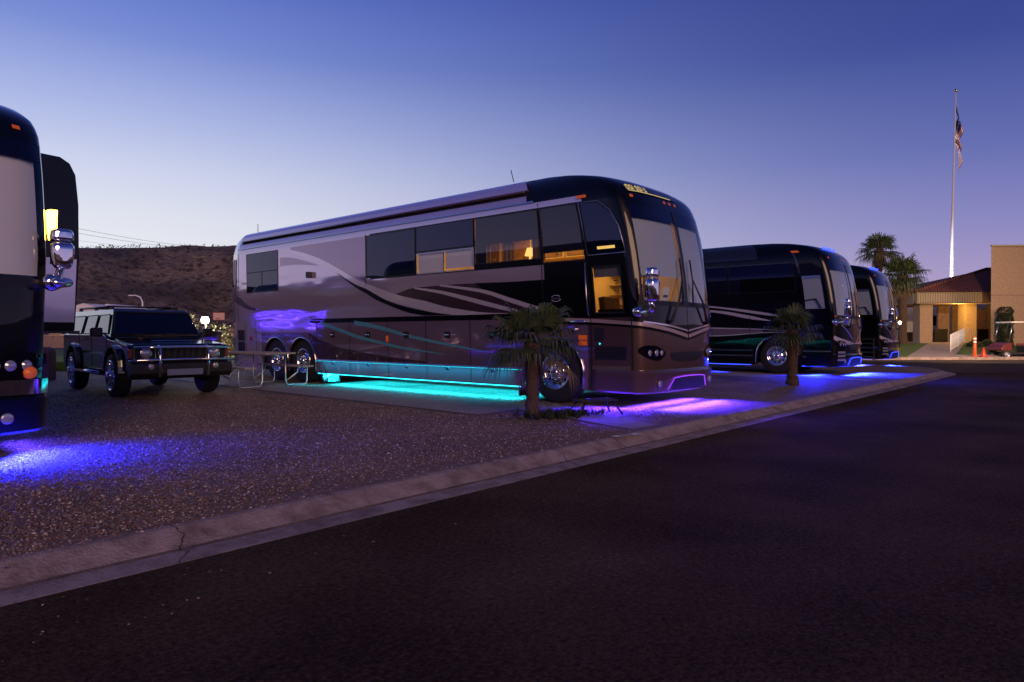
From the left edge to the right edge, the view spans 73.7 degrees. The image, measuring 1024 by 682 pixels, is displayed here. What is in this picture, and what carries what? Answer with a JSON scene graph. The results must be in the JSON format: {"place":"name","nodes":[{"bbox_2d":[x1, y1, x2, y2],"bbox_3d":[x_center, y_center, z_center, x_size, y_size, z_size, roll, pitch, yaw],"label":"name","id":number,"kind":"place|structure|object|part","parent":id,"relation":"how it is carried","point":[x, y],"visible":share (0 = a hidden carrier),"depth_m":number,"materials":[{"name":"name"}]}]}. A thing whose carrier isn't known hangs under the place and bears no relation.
{"place":"outdoors","nodes":[
{"label":"outdoors","id":0,"kind":"place"},
{"bbox_2d":[0,105,79,435],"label":"motorhome coach","id":1,"kind":"object","parent":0,"point":[39,237],"visible":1,"depth_m":6.52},
{"bbox_2d":[42,347,55,379],"bbox_3d":[-11.815,0.567,17.306,0.340,0.840,0.293,0,1,0],"label":"utility pedestal","id":2,"kind":"object","parent":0,"point":[49,363],"visible":0.58,"depth_m":17.19,"materials":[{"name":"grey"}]},
{"bbox_2d":[56,361,66,370],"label":"grass","id":3,"kind":"structure","parent":0,"point":[61,366],"depth_m":22.92,"materials":[{"name":"green plant"}]},
{"bbox_2d":[55,349,234,370],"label":"lawn","id":4,"kind":"structure","parent":0,"point":[59,354],"depth_m":35.35,"materials":[{"name":"green plant"}]},
{"bbox_2d":[43,335,63,347],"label":"garden wall","id":5,"kind":"structure","parent":4,"relation":"on","point":[54,341],"depth_m":57.87,"materials":[{"name":"beige brick"}]},
{"bbox_2d":[201,317,209,327],"bbox_3d":[-16.151,-0.239,35.957,0.380,2.080,0.425,0,1,0],"label":"flood lamp","id":6,"kind":"object","parent":4,"relation":"on","point":[205,320],"visible":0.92,"depth_m":35.81,"materials":[{"name":"white plastic"}]},
{"bbox_2d":[207,322,233,350],"bbox_3d":[-15.516,-0.129,36.684,2.492,1.904,2.236,0,1,0],"label":"shrub","id":7,"kind":"object","parent":4,"relation":"on","point":[224,335],"visible":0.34,"depth_m":36.57,"materials":[{"name":"green plant"}]},
{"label":"boulder","id":8,"kind":"object","parent":4,"relation":"on","visible":0},
{"bbox_2d":[221,327,233,338],"bbox_3d":[-16.514,-0.274,40.367,1.744,1.098,1.864,0,1,32],"label":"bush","id":9,"kind":"object","parent":8,"relation":"on","point":[228,331],"visible":0.1,"depth_m":39.79,"materials":[{"name":"plant"}]},
{"bbox_2d":[198,331,221,342],"bbox_3d":[-15.041,0.175,34.013,1.000,1.300,0.560,0,1,0],"label":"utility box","id":10,"kind":"object","parent":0,"point":[216,336],"visible":0.23,"depth_m":33.76,"materials":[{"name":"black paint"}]},
{"bbox_2d":[222,338,233,350],"bbox_3d":[-15.802,0.317,37.671,1.388,0.963,1.698,0,1,-34],"label":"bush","id":11,"kind":"object","parent":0,"point":[227,341],"visible":0.11,"depth_m":37.26,"materials":[{"name":"plant"}]},
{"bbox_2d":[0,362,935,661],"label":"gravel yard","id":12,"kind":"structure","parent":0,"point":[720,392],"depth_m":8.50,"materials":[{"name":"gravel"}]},
{"bbox_2d":[63,305,232,396],"bbox_3d":[-7.654,0.148,14.107,4.911,1.743,2.240,1,1,45],"label":"parked suv","id":13,"kind":"object","parent":12,"relation":"on","point":[120,348],"visible":0.99,"depth_m":13.05,"materials":[{"name":"black paint"}]},
{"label":"side window","id":14,"kind":"part","parent":13,"relation":"part of","materials":[{"name":"grey glass"}]},
{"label":"side window","id":15,"kind":"part","parent":13,"relation":"part of","materials":[{"name":"grey glass"}]},
{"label":"side window","id":16,"kind":"part","parent":13,"relation":"part of","materials":[{"name":"grey glass"}]},
{"bbox_2d":[169,377,656,428],"bbox_3d":[-4.133,1.010,14.168,16.220,0.001,1.900,0,1,41],"label":"concrete pad","id":17,"kind":"object","parent":12,"relation":"on","point":[470,406],"visible":0.7,"depth_m":11.86,"materials":[{"name":"grey concrete"}]},
{"bbox_2d":[219,351,312,388],"bbox_3d":[-5.713,0.619,15.334,1.830,0.751,1.694,0,1,39],"label":"picnic table","id":18,"kind":"object","parent":17,"relation":"on","point":[264,353],"visible":0.83,"depth_m":15.25,"materials":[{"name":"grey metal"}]},
{"bbox_2d":[570,397,622,413],"bbox_3d":[1.203,0.949,9.880,0.742,0.227,0.367,0,1,-24],"label":"step stool","id":19,"kind":"object","parent":17,"relation":"on","point":[585,400],"visible":1,"depth_m":9.82,"materials":[{"name":"black plastic"}]},
{"bbox_2d":[0,370,943,558],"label":"sand strip","id":20,"kind":"object","parent":12,"relation":"on","point":[445,465],"visible":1,"depth_m":5.75,"materials":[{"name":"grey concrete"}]},
{"bbox_2d":[480,301,582,418],"bbox_3d":[0.252,0.270,9.494,1.510,1.656,1.542,0,1,-20],"label":"fan palm","id":21,"kind":"object","parent":12,"relation":"on","point":[543,319],"visible":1,"depth_m":9.33,"materials":[{"name":"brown plant"}]},
{"bbox_2d":[499,406,608,421],"bbox_3d":[0.690,0.972,9.525,1.619,0.186,0.833,0,1,-24],"label":"groundcover bush","id":22,"kind":"object","parent":12,"relation":"on","point":[549,413],"visible":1,"depth_m":9.43,"materials":[{"name":"green plant"}]},
{"bbox_2d":[763,302,822,385],"bbox_3d":[6.408,0.068,15.535,1.462,1.938,1.486,0,1,41],"label":"fan palm","id":23,"kind":"object","parent":12,"relation":"on","point":[788,319],"visible":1,"depth_m":15.46,"materials":[{"name":"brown plant"}]},
{"bbox_2d":[711,372,874,380],"bbox_3d":[3.164,0.926,22.599,16.220,0.001,1.900,0,1,41],"label":"concrete pad","id":24,"kind":"object","parent":12,"relation":"on","point":[746,374],"visible":0.5,"depth_m":19.03,"materials":[{"name":"grey concrete"}]},
{"bbox_2d":[232,171,711,402],"bbox_3d":[-2.060,-1.053,15.210,13.357,4.123,2.983,0,1,41],"label":"motorhome coach","id":25,"kind":"object","parent":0,"point":[423,290],"visible":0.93,"depth_m":12.56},
{"bbox_2d":[232,259,235,287],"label":"window","id":26,"kind":"structure","parent":25,"relation":"in","point":[234,260],"depth_m":18.45,"materials":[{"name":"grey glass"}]},
{"bbox_2d":[246,250,277,292],"bbox_3d":[-6.422,-1.765,17.508,1.549,1.020,0.019,0,1,41],"label":"window","id":27,"kind":"structure","parent":25,"relation":"in","point":[261,267],"depth_m":17.49,"materials":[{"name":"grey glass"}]},
{"bbox_2d":[317,323,349,359],"bbox_3d":[-4.095,0.014,15.577,1.256,0.830,0.051,0,1,41],"label":"compartment door","id":28,"kind":"structure","parent":25,"relation":"in","point":[328,335],"depth_m":15.51,"materials":[{"name":"purple paint"}]},
{"bbox_2d":[349,322,387,361],"bbox_3d":[-3.109,0.023,14.723,1.306,0.830,0.051,0,1,41],"label":"compartment door","id":29,"kind":"structure","parent":25,"relation":"in","point":[356,344],"depth_m":14.70,"materials":[{"name":"purple paint"}]},
{"bbox_2d":[366,228,414,277],"bbox_3d":[-2.532,-1.796,14.140,1.580,0.910,0.018,0,1,41],"label":"window","id":30,"kind":"structure","parent":25,"relation":"in","point":[390,253],"depth_m":14.12,"materials":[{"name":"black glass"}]},
{"bbox_2d":[388,322,425,363],"bbox_3d":[-2.156,0.031,13.898,1.166,0.830,0.051,0,1,41],"label":"compartment door","id":31,"kind":"structure","parent":25,"relation":"in","point":[417,329],"depth_m":13.88,"materials":[{"name":"purple paint"}]},
{"bbox_2d":[415,218,473,251],"bbox_3d":[-1.317,-2.011,13.082,1.600,0.500,0.012,0,1,41],"label":"window","id":32,"kind":"structure","parent":25,"relation":"in","point":[455,234],"depth_m":13.06,"materials":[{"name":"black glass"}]},
{"bbox_2d":[416,247,473,273],"bbox_3d":[-1.294,-1.526,13.098,1.580,0.411,0.049,0,1,41],"label":"slider window","id":33,"kind":"structure","parent":25,"relation":"in","point":[430,262],"depth_m":13.09,"materials":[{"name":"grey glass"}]},
{"bbox_2d":[426,321,469,364],"bbox_3d":[-1.245,0.039,13.110,1.196,0.830,0.051,0,1,41],"label":"compartment door","id":34,"kind":"structure","parent":25,"relation":"in","point":[451,332],"depth_m":13.09,"materials":[{"name":"purple paint"}]},
{"bbox_2d":[470,320,516,366],"bbox_3d":[-0.353,0.047,12.337,1.116,0.830,0.051,0,1,41],"label":"compartment door","id":35,"kind":"structure","parent":25,"relation":"in","point":[478,358],"depth_m":12.49,"materials":[{"name":"purple paint"}]},
{"bbox_2d":[474,209,544,264],"bbox_3d":[-0.062,-1.801,12.097,1.550,0.880,0.161,0,1,41],"label":"window","id":36,"kind":"structure","parent":25,"relation":"in","point":[509,228],"depth_m":12.13,"materials":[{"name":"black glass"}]},
{"bbox_2d":[539,203,583,262],"bbox_3d":[0.814,-1.773,11.266,0.934,0.921,0.052,0,1,41],"label":"window","id":37,"kind":"structure","parent":25,"relation":"in","point":[561,229],"depth_m":11.30,"materials":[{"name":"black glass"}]},
{"bbox_2d":[578,200,625,255],"bbox_3d":[1.401,-1.795,10.734,0.897,0.869,0.030,0,1,40],"label":"quarter window","id":38,"kind":"structure","parent":25,"relation":"in","point":[603,233],"depth_m":10.75,"materials":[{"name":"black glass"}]},
{"bbox_2d":[585,256,632,388],"bbox_3d":[1.517,-0.267,10.702,0.839,2.081,0.082,0,1,41],"label":"door","id":39,"kind":"structure","parent":25,"relation":"in","point":[611,346],"depth_m":10.68,"materials":[{"name":"black paint"}]},
{"bbox_2d":[55,339,964,450],"bbox_3d":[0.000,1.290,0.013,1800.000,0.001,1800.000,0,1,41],"label":"ground","id":40,"kind":"structure","parent":0,"point":[641,450],"depth_m":22.39,"materials":[{"name":"soil"}]},
{"bbox_2d":[49,303,127,334],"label":"house","id":41,"kind":"structure","parent":40,"relation":"on","point":[84,305],"depth_m":73.70,"materials":[{"name":"white"}]},
{"bbox_2d":[105,304,146,308],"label":"house","id":42,"kind":"structure","parent":40,"relation":"on","point":[125,305],"depth_m":82.21,"materials":[{"name":"white"}]},
{"bbox_2d":[213,312,224,330],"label":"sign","id":43,"kind":"object","parent":40,"relation":"on","point":[220,316],"visible":0.94,"depth_m":77.97,"materials":[{"name":"metal"}]},
{"bbox_2d":[0,364,955,606],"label":"curb","id":44,"kind":"structure","parent":40,"relation":"on","point":[25,577],"depth_m":4.68,"materials":[{"name":"concrete"}]},
{"bbox_2d":[171,525,188,561],"bbox_3d":[-1.918,1.164,3.960,0.077,0.103,0.449,0,1,-32],"label":"curb crack","id":45,"kind":"object","parent":44,"relation":"on","point":[181,543],"visible":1,"depth_m":4.00,"materials":[{"name":"black concrete"}]},
{"bbox_2d":[613,433,637,436],"bbox_3d":[1.296,1.069,7.777,0.400,0.002,0.100,0,1,-37],"label":"curb marking","id":46,"kind":"object","parent":44,"relation":"on","point":[625,434],"visible":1,"depth_m":7.77,"materials":[{"name":"white paint"}]},
{"bbox_2d":[853,232,903,271],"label":"fan palm","id":47,"kind":"object","parent":40,"relation":"on","point":[879,252],"visible":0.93,"depth_m":46.31,"materials":[{"name":"green plant"}]},
{"bbox_2d":[896,307,936,336],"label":"window","id":48,"kind":"structure","parent":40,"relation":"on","point":[910,320],"depth_m":54.89,"materials":[{"name":"grey glass"}]},
{"bbox_2d":[863,357,1023,359],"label":"curb","id":49,"kind":"structure","parent":40,"relation":"on","point":[960,358],"depth_m":33.42,"materials":[{"name":"concrete"}]},
{"bbox_2d":[949,89,957,341],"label":"flagpole","id":50,"kind":"object","parent":40,"relation":"on","point":[952,224],"visible":0.86,"depth_m":53.85,"materials":[{"name":"white metal"}]},
{"bbox_2d":[955,105,962,168],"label":"flag","id":51,"kind":"object","parent":50,"relation":"hanging from","point":[959,131],"visible":1,"depth_m":53.83,"materials":[{"name":"multicoloured fabric"}]},
{"bbox_2d":[0,372,1023,681],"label":"road","id":52,"kind":"structure","parent":0,"point":[876,538],"depth_m":3.48,"materials":[{"name":"black asphalt"}]},
{"bbox_2d":[0,0,1023,283],"label":"sky","id":53,"kind":"structure","parent":0,"point":[817,123],"materials":[{"name":"blue"}]},
{"bbox_2d":[44,245,990,338],"bbox_3d":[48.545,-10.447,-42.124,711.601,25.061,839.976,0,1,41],"label":"hills","id":54,"kind":"structure","parent":0,"point":[190,300],"depth_m":124.90,"materials":[{"name":"brown soil"}]},
{"bbox_2d":[79,233,226,250],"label":"overhead wire","id":55,"kind":"object","parent":54,"relation":"on","point":[151,244],"visible":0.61,"depth_m":113.99,"materials":[{"name":"black metal"}]},
{"bbox_2d":[85,241,220,250],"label":"overhead wire","id":56,"kind":"object","parent":54,"relation":"on","point":[173,249],"visible":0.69,"depth_m":125.43,"materials":[{"name":"black metal"}]},
{"bbox_2d":[78,243,231,329],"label":"desert scrub","id":57,"kind":"object","parent":54,"relation":"on","point":[116,255],"visible":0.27,"depth_m":125.95,"materials":[{"name":"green plant"}]},
{"bbox_2d":[82,229,234,249],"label":"overhead wire","id":58,"kind":"object","parent":54,"relation":"on","point":[152,241],"visible":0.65,"depth_m":114.38,"materials":[{"name":"black metal"}]},
{"bbox_2d":[702,244,862,372],"bbox_3d":[5.010,-1.037,23.838,13.357,3.919,2.983,0,1,41],"label":"motorhome coach","id":59,"kind":"object","parent":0,"point":[752,289],"visible":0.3,"depth_m":20.13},
{"bbox_2d":[705,266,726,294],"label":"window","id":60,"kind":"structure","parent":59,"relation":"in","point":[716,276],"depth_m":21.19,"materials":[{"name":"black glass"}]},
{"bbox_2d":[728,262,795,293],"bbox_3d":[7.406,-1.868,20.284,2.026,0.850,0.017,0,1,41],"label":"window","id":61,"kind":"structure","parent":59,"relation":"in","point":[768,277],"depth_m":20.28,"materials":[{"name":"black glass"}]},
{"bbox_2d":[796,265,830,363],"bbox_3d":[8.529,-0.733,19.355,0.946,2.801,0.113,0,1,41],"label":"door","id":62,"kind":"structure","parent":59,"relation":"in","point":[815,301],"depth_m":19.29,"materials":[{"name":"black paint"}]},
{"bbox_2d":[850,265,898,359],"bbox_3d":[9.475,-1.096,29.760,13.357,3.919,2.983,0,1,41],"label":"motorhome coach","id":63,"kind":"object","parent":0,"point":[880,325],"visible":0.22,"depth_m":25.20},
{"bbox_2d":[855,281,876,348],"bbox_3d":[12.994,-0.793,25.277,0.946,2.801,0.113,0,1,41],"label":"door","id":64,"kind":"structure","parent":63,"relation":"in","point":[865,298],"depth_m":25.19,"materials":[{"name":"black paint"}]},
{"bbox_2d":[861,360,1023,372],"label":"side street","id":65,"kind":"structure","parent":0,"point":[961,366],"depth_m":28.46,"materials":[{"name":"grey asphalt"}]},
{"bbox_2d":[898,343,1020,356],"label":"building lawn","id":66,"kind":"structure","parent":0,"point":[906,350],"depth_m":38.85,"materials":[{"name":"green plant"}]},
{"bbox_2d":[899,321,901,346],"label":"path lamp","id":67,"kind":"object","parent":66,"relation":"on","point":[900,322],"visible":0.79,"depth_m":40.99,"materials":[{"name":"white plastic"}]},
{"bbox_2d":[879,252,929,343],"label":"fan palm","id":68,"kind":"object","parent":66,"relation":"on","point":[902,283],"visible":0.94,"depth_m":43.01,"materials":[{"name":"green plant"}]},
{"bbox_2d":[894,245,1023,344],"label":"clubhouse","id":69,"kind":"structure","parent":66,"relation":"on","point":[998,283],"depth_m":44.58,"materials":[{"name":"beige paint"}]},
{"bbox_2d":[933,316,936,325],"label":"window","id":70,"kind":"structure","parent":69,"relation":"in","point":[934,317],"depth_m":54.88,"materials":[{"name":"black glass"}]},
{"bbox_2d":[965,340,983,346],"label":"bush","id":71,"kind":"object","parent":66,"relation":"on","point":[970,343],"visible":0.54,"depth_m":40.87,"materials":[{"name":"green plant"}]},
{"bbox_2d":[981,339,993,345],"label":"bush","id":72,"kind":"object","parent":66,"relation":"on","point":[984,342],"visible":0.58,"depth_m":41.42,"materials":[{"name":"green plant"}]},
{"bbox_2d":[996,306,1014,346],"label":"column shrub","id":73,"kind":"object","parent":66,"relation":"on","point":[1003,332],"visible":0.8,"depth_m":40.99,"materials":[{"name":"green plant"}]},
{"bbox_2d":[907,343,1023,356],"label":"entrance walk","id":74,"kind":"structure","parent":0,"point":[935,350],"depth_m":36.66,"materials":[{"name":"beige concrete"}]},
{"bbox_2d":[950,328,970,351],"bbox_3d":[26.219,-0.115,40.092,0.326,1.348,9.113,0,1,39],"label":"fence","id":75,"kind":"object","parent":74,"relation":"on","point":[957,338],"visible":0.98,"depth_m":39.59,"materials":[{"name":"white paint"}]},
{"bbox_2d":[972,336,977,356],"bbox_3d":[23.254,0.272,34.310,0.340,1.030,0.340,0,1,0],"label":"delineator post","id":76,"kind":"object","parent":74,"relation":"on","point":[974,353],"visible":1,"depth_m":34.25,"materials":[{"name":"orange plastic"}]},
{"bbox_2d":[978,347,989,356],"bbox_3d":[23.497,0.555,34.013,0.360,0.470,0.360,0,1,0],"label":"traffic cone","id":77,"kind":"object","parent":74,"relation":"on","point":[983,353],"visible":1,"depth_m":33.95,"materials":[{"name":"orange plastic"}]},
{"bbox_2d":[987,322,1023,356],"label":"golf cart","id":78,"kind":"object","parent":74,"relation":"on","point":[995,347],"visible":0.83,"depth_m":34.49,"materials":[{"name":"red metal"}]}
]}

